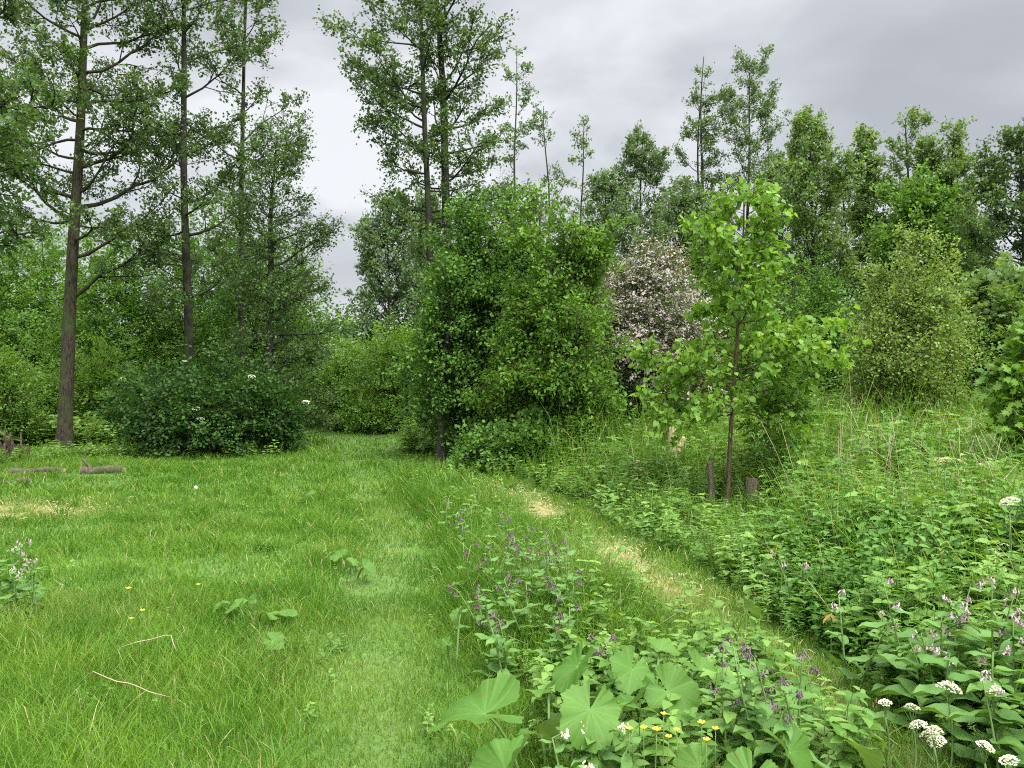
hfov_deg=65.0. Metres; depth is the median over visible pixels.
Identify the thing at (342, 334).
distant woodland
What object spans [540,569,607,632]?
comfrey plant
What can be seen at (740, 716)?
comfrey plant
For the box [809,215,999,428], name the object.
willow sapling
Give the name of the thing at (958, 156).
background tree
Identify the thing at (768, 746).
comfrey plant
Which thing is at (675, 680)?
butterbur plant
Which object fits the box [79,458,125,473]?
fallen log
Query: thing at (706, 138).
slender alder
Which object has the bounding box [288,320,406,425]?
bushy tree
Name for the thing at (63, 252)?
bushy tree
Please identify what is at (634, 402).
bushy tree
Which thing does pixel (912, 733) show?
cow parsley
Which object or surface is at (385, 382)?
bushy tree
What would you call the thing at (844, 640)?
comfrey plant
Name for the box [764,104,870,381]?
background tree
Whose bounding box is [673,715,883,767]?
butterbur plant
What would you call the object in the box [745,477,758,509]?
tree stake
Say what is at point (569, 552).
comfrey plant
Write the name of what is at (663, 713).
buttercup
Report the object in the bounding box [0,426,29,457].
rotten stump
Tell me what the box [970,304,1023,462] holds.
maple sapling
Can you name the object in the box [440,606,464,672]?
butterbur plant
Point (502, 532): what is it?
comfrey plant
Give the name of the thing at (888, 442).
dead stems
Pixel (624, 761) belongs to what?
comfrey plant
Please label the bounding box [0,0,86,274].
alder tree
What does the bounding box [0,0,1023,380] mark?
sky
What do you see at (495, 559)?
comfrey plant
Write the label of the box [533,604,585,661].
comfrey plant
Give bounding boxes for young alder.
[336,187,425,384]
[381,185,453,341]
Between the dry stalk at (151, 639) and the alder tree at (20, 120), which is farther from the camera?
the alder tree at (20, 120)
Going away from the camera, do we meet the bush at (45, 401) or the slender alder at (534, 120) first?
the bush at (45, 401)
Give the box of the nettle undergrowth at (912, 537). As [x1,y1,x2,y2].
[505,391,1023,684]
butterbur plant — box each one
[213,591,297,630]
[235,630,283,650]
[300,489,341,501]
[329,549,375,579]
[428,642,642,767]
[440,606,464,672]
[502,478,535,490]
[590,638,721,724]
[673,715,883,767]
[724,598,761,655]
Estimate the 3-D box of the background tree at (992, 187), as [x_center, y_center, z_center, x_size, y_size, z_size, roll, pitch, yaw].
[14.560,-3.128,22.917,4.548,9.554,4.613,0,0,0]
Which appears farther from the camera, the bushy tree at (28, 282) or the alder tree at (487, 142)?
the bushy tree at (28, 282)
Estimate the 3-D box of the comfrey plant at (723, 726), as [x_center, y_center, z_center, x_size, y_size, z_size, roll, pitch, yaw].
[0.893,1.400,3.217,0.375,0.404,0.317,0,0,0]
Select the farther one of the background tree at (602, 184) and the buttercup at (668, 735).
the background tree at (602, 184)
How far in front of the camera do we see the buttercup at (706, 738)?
2.88 m
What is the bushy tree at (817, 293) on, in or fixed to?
on the ground at (368, 591)
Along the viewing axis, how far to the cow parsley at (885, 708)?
3.28 m
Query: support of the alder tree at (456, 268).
on the ground at (368, 591)
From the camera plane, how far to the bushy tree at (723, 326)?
21.35 m
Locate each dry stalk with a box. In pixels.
[93,671,170,697]
[121,635,178,653]
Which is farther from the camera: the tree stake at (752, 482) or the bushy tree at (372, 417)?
the bushy tree at (372, 417)
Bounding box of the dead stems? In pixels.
[761,396,1023,514]
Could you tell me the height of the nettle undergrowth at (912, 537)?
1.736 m
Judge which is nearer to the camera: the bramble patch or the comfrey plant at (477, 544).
the comfrey plant at (477, 544)
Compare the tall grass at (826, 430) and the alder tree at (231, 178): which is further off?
the alder tree at (231, 178)
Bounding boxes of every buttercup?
[626,726,632,759]
[640,725,647,754]
[652,726,660,767]
[661,712,666,757]
[665,734,671,767]
[673,727,679,767]
[698,720,705,764]
[703,737,709,767]
[712,726,718,767]
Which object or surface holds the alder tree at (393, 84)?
on the ground at (368, 591)
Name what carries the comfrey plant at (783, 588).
on the ground at (368, 591)
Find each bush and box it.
[0,330,58,446]
[1,364,96,442]
[20,325,145,425]
[92,334,314,459]
[376,186,531,453]
[426,177,578,431]
[583,227,728,431]
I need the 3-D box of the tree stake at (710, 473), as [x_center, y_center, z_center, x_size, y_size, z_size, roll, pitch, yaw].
[2.509,1.357,10.118,0.124,0.794,0.090,0,0,36]
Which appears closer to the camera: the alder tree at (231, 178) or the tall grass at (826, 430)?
the tall grass at (826, 430)
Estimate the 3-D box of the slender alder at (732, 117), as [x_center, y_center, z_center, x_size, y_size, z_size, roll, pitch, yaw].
[9.791,-6.396,34.090,4.498,15.966,4.526,0,0,0]
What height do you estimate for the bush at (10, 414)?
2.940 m
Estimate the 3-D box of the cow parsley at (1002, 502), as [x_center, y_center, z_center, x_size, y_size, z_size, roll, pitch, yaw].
[3.235,1.181,5.234,0.120,0.897,0.126,0,0,-15]
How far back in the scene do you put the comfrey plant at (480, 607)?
4.88 m
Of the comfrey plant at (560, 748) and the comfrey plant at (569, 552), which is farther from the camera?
the comfrey plant at (569, 552)
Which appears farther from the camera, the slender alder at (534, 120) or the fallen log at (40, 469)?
the slender alder at (534, 120)
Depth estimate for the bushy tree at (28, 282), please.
29.57 m
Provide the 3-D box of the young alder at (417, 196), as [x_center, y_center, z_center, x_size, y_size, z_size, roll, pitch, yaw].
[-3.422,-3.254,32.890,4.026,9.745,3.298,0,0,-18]
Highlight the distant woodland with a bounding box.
[1,270,859,406]
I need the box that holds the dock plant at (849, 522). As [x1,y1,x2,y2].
[838,508,857,543]
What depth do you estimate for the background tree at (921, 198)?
25.39 m
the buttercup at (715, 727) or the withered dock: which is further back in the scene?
the withered dock
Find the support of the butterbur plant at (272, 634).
on the ground at (368, 591)
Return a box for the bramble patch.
[446,402,633,477]
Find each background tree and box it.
[577,166,649,376]
[599,119,678,301]
[632,172,771,394]
[751,147,834,377]
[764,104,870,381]
[814,169,871,376]
[842,105,961,313]
[844,122,894,316]
[853,158,999,404]
[904,115,996,288]
[944,117,1023,298]
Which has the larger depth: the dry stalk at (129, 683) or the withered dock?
the withered dock
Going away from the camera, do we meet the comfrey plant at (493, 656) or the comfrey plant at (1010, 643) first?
the comfrey plant at (1010, 643)
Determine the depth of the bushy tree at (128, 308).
26.36 m
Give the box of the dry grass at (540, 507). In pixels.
[0,479,897,744]
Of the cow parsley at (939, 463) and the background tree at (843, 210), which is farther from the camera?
the background tree at (843, 210)
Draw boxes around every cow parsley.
[878,698,891,767]
[904,703,920,767]
[908,719,946,767]
[936,457,953,503]
[936,680,962,767]
[975,740,1019,767]
[982,683,1006,767]
[999,496,1019,568]
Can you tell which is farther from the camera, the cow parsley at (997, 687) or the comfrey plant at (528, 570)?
the comfrey plant at (528, 570)
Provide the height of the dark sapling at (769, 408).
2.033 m
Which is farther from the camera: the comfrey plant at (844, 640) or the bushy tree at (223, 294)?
the bushy tree at (223, 294)
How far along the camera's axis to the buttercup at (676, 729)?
2.91 m
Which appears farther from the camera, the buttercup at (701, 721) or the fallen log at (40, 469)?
the fallen log at (40, 469)
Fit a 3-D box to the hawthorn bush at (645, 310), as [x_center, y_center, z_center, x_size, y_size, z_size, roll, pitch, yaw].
[2.805,-0.801,16.753,3.828,4.964,3.371,0,0,0]
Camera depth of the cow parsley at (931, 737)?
3.06 m
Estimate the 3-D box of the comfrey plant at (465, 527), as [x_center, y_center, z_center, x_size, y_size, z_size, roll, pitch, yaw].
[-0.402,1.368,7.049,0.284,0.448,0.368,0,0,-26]
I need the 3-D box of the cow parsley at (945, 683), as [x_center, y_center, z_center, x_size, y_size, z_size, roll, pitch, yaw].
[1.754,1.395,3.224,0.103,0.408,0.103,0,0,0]
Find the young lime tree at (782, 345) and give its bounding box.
[624,171,871,507]
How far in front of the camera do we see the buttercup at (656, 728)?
2.90 m
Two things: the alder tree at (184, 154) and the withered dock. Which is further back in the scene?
the alder tree at (184, 154)
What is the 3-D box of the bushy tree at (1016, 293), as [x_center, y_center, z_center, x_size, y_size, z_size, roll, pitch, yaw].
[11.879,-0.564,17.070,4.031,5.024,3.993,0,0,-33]
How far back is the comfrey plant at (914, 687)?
3.66 m
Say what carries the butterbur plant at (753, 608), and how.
on the ground at (368, 591)
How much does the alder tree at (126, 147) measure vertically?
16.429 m
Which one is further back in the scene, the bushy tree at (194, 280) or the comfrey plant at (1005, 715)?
the bushy tree at (194, 280)
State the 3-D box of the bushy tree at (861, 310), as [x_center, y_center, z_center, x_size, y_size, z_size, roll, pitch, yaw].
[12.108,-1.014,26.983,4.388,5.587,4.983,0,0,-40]
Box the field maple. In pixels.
[449,172,645,454]
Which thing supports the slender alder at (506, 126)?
on the ground at (368, 591)
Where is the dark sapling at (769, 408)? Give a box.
[739,370,820,474]
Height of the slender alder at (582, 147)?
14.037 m
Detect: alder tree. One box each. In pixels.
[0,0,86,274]
[0,0,217,448]
[105,0,289,376]
[186,0,309,380]
[202,107,361,447]
[312,0,484,425]
[379,0,530,411]
[393,244,495,462]
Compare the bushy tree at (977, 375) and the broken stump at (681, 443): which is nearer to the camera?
the broken stump at (681, 443)
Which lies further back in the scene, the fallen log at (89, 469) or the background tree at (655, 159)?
the background tree at (655, 159)
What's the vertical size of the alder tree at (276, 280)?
8.215 m
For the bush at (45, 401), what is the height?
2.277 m
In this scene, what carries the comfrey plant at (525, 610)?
on the ground at (368, 591)
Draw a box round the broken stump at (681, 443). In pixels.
[667,426,686,466]
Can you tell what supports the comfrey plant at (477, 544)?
on the ground at (368, 591)
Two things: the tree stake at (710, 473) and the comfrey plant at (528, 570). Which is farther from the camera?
the tree stake at (710, 473)
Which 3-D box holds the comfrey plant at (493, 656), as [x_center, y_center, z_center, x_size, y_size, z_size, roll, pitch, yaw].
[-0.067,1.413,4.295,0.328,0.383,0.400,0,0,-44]
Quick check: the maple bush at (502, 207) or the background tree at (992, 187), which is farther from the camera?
the background tree at (992, 187)
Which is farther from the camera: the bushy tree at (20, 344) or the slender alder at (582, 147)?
the slender alder at (582, 147)
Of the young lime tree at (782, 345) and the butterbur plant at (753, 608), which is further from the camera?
the young lime tree at (782, 345)
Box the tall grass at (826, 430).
[464,349,1023,725]
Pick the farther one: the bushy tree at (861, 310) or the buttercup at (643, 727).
the bushy tree at (861, 310)
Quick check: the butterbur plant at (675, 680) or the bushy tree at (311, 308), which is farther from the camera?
the bushy tree at (311, 308)
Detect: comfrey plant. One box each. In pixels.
[0,539,41,600]
[0,558,57,618]
[433,499,467,533]
[444,542,489,600]
[447,584,512,651]
[454,518,479,559]
[467,612,538,677]
[479,532,524,599]
[490,572,571,646]
[493,512,525,552]
[501,526,555,583]
[507,535,570,620]
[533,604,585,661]
[535,539,586,616]
[537,729,596,767]
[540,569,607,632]
[564,721,642,767]
[588,634,635,691]
[695,635,769,763]
[698,685,793,767]
[715,641,816,767]
[717,640,829,767]
[760,550,822,620]
[819,589,900,694]
[855,578,993,695]
[871,629,983,759]
[875,587,1023,746]
[918,645,1023,767]
[951,576,1023,748]
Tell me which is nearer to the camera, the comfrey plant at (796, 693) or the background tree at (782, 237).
the comfrey plant at (796, 693)
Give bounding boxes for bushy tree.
[0,199,127,389]
[0,209,219,409]
[0,215,103,400]
[0,307,47,392]
[91,186,279,387]
[160,226,322,431]
[248,223,359,412]
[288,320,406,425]
[326,314,432,431]
[340,395,408,434]
[596,269,711,415]
[650,285,845,409]
[758,226,868,401]
[821,271,876,396]
[911,250,1023,408]
[921,304,1018,414]
[995,261,1023,396]
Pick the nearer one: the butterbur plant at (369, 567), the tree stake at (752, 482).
the butterbur plant at (369, 567)
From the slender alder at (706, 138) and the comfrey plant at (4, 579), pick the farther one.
the slender alder at (706, 138)
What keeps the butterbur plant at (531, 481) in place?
on the ground at (368, 591)
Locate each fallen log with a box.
[1,477,31,483]
[10,467,65,473]
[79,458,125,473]
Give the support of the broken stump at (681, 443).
on the ground at (368, 591)
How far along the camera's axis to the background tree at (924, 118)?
31.61 m
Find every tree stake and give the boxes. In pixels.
[706,460,715,507]
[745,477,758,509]
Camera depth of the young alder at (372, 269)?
30.53 m
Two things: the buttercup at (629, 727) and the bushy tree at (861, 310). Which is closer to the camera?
the buttercup at (629, 727)
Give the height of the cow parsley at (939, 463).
1.020 m
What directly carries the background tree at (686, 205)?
on the ground at (368, 591)
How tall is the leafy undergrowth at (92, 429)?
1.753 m
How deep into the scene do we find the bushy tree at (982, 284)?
17.72 m
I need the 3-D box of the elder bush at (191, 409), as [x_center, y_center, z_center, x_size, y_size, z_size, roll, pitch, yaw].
[-6.734,0.321,17.477,4.905,2.828,3.154,0,0,0]
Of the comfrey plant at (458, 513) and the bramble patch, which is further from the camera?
the bramble patch
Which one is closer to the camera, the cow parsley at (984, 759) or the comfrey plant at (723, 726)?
the cow parsley at (984, 759)
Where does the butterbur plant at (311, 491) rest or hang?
on the ground at (368, 591)
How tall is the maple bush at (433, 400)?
5.569 m
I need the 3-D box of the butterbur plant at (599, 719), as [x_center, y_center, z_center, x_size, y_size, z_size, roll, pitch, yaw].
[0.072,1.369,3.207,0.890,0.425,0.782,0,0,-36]
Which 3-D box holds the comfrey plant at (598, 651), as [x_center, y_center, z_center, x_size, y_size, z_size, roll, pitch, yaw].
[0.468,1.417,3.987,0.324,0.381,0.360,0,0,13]
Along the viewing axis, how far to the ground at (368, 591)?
5.27 m
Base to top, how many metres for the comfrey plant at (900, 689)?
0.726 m
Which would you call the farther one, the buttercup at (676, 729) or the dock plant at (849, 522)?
the dock plant at (849, 522)
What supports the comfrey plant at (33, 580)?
on the ground at (368, 591)
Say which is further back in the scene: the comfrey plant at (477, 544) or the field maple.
the field maple
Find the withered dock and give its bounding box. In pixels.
[823,613,834,654]
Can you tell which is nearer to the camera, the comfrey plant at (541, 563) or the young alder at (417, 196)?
the comfrey plant at (541, 563)
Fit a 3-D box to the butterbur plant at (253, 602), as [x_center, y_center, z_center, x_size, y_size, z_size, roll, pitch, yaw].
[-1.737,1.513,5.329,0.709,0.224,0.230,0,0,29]
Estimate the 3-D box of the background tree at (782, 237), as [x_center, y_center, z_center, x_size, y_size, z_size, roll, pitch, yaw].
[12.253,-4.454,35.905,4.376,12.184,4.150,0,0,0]
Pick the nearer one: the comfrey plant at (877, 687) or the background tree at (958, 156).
the comfrey plant at (877, 687)
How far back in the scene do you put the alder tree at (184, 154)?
20.59 m
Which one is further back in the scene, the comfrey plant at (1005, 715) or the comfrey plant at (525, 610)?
the comfrey plant at (525, 610)
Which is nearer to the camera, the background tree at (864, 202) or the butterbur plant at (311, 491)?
the butterbur plant at (311, 491)
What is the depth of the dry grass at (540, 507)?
8.58 m
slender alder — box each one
[488,43,538,260]
[525,101,578,270]
[563,114,596,223]
[666,56,742,328]
[696,43,794,360]
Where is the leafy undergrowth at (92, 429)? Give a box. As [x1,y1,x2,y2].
[0,377,1023,767]
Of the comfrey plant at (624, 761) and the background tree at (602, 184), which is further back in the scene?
the background tree at (602, 184)
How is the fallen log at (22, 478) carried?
on the ground at (368, 591)
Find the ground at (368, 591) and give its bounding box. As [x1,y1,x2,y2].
[0,399,1023,767]

